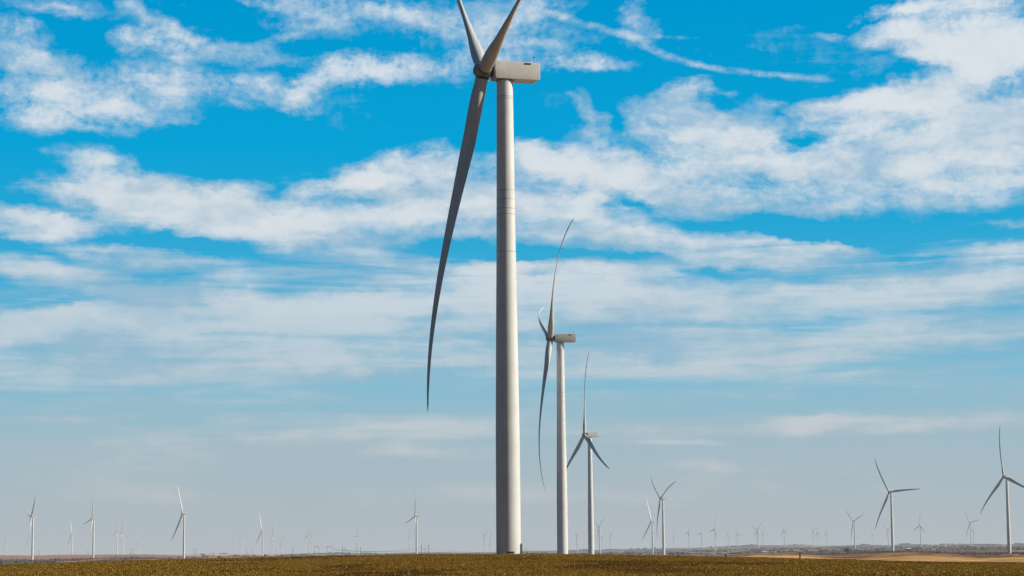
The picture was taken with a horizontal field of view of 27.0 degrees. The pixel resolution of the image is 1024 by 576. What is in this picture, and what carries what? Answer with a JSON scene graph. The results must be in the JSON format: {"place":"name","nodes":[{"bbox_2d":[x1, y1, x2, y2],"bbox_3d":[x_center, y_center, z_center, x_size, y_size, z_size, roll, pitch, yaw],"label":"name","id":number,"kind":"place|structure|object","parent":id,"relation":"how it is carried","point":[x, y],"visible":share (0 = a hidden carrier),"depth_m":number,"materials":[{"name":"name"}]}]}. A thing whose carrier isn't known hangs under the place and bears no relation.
{"place":"outdoors","nodes":[
{"label":"outdoors","id":0,"kind":"place"},
{"bbox_2d":[333,549,426,551],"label":"power line","id":1,"kind":"object","parent":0,"point":[390,551],"visible":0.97,"depth_m":4466.07,"materials":[{"name":"metal"}]},
{"bbox_2d":[0,544,1023,575],"bbox_3d":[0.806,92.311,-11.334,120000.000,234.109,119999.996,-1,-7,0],"label":"ground","id":2,"kind":"structure","parent":0,"point":[908,555],"depth_m":1584.04,"materials":[{"name":"brown soil"}]},
{"bbox_2d":[25,495,35,559],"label":"wind turbine","id":3,"kind":"object","parent":2,"relation":"on","point":[32,545],"visible":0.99,"depth_m":4368.02,"materials":[{"name":"paint"}]},
{"bbox_2d":[68,521,73,553],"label":"wind turbine","id":4,"kind":"object","parent":2,"relation":"on","point":[72,539],"visible":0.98,"depth_m":9335.92,"materials":[{"name":"paint"}]},
{"bbox_2d":[84,500,96,557],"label":"wind turbine","id":5,"kind":"object","parent":2,"relation":"on","point":[92,522],"visible":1,"depth_m":4887.14,"materials":[{"name":"paint"}]},
{"bbox_2d":[115,519,117,554],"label":"wind turbine","id":6,"kind":"object","parent":2,"relation":"on","point":[116,534],"visible":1,"depth_m":8913.01,"materials":[{"name":"paint"}]},
{"bbox_2d":[119,523,123,553],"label":"wind turbine","id":7,"kind":"object","parent":2,"relation":"on","point":[122,538],"visible":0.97,"depth_m":8780.04,"materials":[{"name":"paint"}]},
{"bbox_2d":[172,489,187,557],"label":"wind turbine","id":8,"kind":"object","parent":2,"relation":"on","point":[183,514],"visible":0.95,"depth_m":4284.34,"materials":[{"name":"paint"}]},
{"bbox_2d":[256,514,264,555],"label":"wind turbine","id":9,"kind":"object","parent":2,"relation":"on","point":[262,536],"visible":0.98,"depth_m":7423.49,"materials":[{"name":"paint"}]},
{"bbox_2d":[270,524,273,554],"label":"wind turbine","id":10,"kind":"object","parent":2,"relation":"on","point":[273,539],"visible":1,"depth_m":9761.99,"materials":[{"name":"paint"}]},
{"bbox_2d":[355,526,358,552],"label":"wind turbine","id":11,"kind":"object","parent":2,"relation":"on","point":[357,539],"visible":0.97,"depth_m":11195.65,"materials":[{"name":"paint"}]},
{"bbox_2d":[406,489,418,553],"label":"wind turbine","id":12,"kind":"object","parent":2,"relation":"on","point":[415,522],"visible":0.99,"depth_m":4905.83,"materials":[{"name":"paint"}]},
{"bbox_2d":[427,0,539,553],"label":"wind turbine","id":13,"kind":"object","parent":2,"relation":"on","point":[505,75],"visible":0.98,"depth_m":391.91,"materials":[{"name":"paint"}]},
{"bbox_2d":[0,553,1023,575],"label":"crop plants","id":14,"kind":"object","parent":2,"relation":"on","point":[902,568],"visible":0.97,"depth_m":169.12,"materials":[{"name":"brown plant"}]},
{"bbox_2d":[0,543,1023,563],"bbox_3d":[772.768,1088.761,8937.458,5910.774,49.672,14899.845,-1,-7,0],"label":"scrub","id":15,"kind":"object","parent":2,"relation":"on","point":[58,560],"visible":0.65,"depth_m":4959.51,"materials":[{"name":"green plant"}]},
{"bbox_2d":[538,220,575,553],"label":"wind turbine","id":16,"kind":"object","parent":2,"relation":"on","point":[560,339],"visible":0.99,"depth_m":877.76,"materials":[{"name":"paint"}]},
{"bbox_2d":[576,526,579,552],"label":"wind turbine","id":17,"kind":"object","parent":2,"relation":"on","point":[577,541],"visible":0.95,"depth_m":10760.80,"materials":[{"name":"paint"}]},
{"bbox_2d":[567,352,608,553],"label":"wind turbine","id":18,"kind":"object","parent":2,"relation":"on","point":[588,436],"visible":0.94,"depth_m":1585.08,"materials":[{"name":"paint"}]},
{"bbox_2d":[594,520,602,553],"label":"wind turbine","id":19,"kind":"object","parent":2,"relation":"on","point":[599,527],"visible":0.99,"depth_m":7298.35,"materials":[{"name":"paint"}]},
{"bbox_2d":[643,502,655,553],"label":"wind turbine","id":20,"kind":"object","parent":2,"relation":"on","point":[652,530],"visible":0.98,"depth_m":5781.73,"materials":[{"name":"paint"}]},
{"bbox_2d":[651,479,675,554],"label":"wind turbine","id":21,"kind":"object","parent":2,"relation":"on","point":[662,498],"visible":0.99,"depth_m":3369.13,"materials":[{"name":"paint"}]},
{"bbox_2d":[709,518,716,550],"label":"wind turbine","id":22,"kind":"object","parent":2,"relation":"on","point":[714,529],"visible":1,"depth_m":8781.12,"materials":[{"name":"paint"}]},
{"bbox_2d":[753,521,762,548],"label":"wind turbine","id":23,"kind":"object","parent":2,"relation":"on","point":[758,535],"visible":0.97,"depth_m":9952.52,"materials":[{"name":"paint"}]},
{"bbox_2d":[846,510,863,548],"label":"wind turbine","id":24,"kind":"object","parent":2,"relation":"on","point":[854,521],"visible":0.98,"depth_m":6683.79,"materials":[{"name":"paint"}]},
{"bbox_2d":[875,461,917,550],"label":"wind turbine","id":25,"kind":"object","parent":2,"relation":"on","point":[892,527],"visible":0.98,"depth_m":3259.50,"materials":[{"name":"paint"}]},
{"bbox_2d":[916,511,923,546],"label":"wind turbine","id":26,"kind":"object","parent":2,"relation":"on","point":[920,531],"visible":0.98,"depth_m":8846.94,"materials":[{"name":"paint"}]},
{"bbox_2d":[965,512,977,545],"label":"wind turbine","id":27,"kind":"object","parent":2,"relation":"on","point":[970,529],"visible":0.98,"depth_m":8163.15,"materials":[{"name":"paint"}]},
{"bbox_2d":[980,428,1023,553],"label":"wind turbine","id":28,"kind":"object","parent":2,"relation":"on","point":[1007,478],"visible":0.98,"depth_m":2486.53,"materials":[{"name":"paint"}]},
{"bbox_2d":[0,0,1023,554],"label":"sky","id":29,"kind":"structure","parent":0,"point":[790,264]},
{"bbox_2d":[667,549,747,552],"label":"power line","id":30,"kind":"object","parent":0,"point":[695,552],"visible":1,"depth_m":3572.08,"materials":[{"name":"metal"}]}
]}

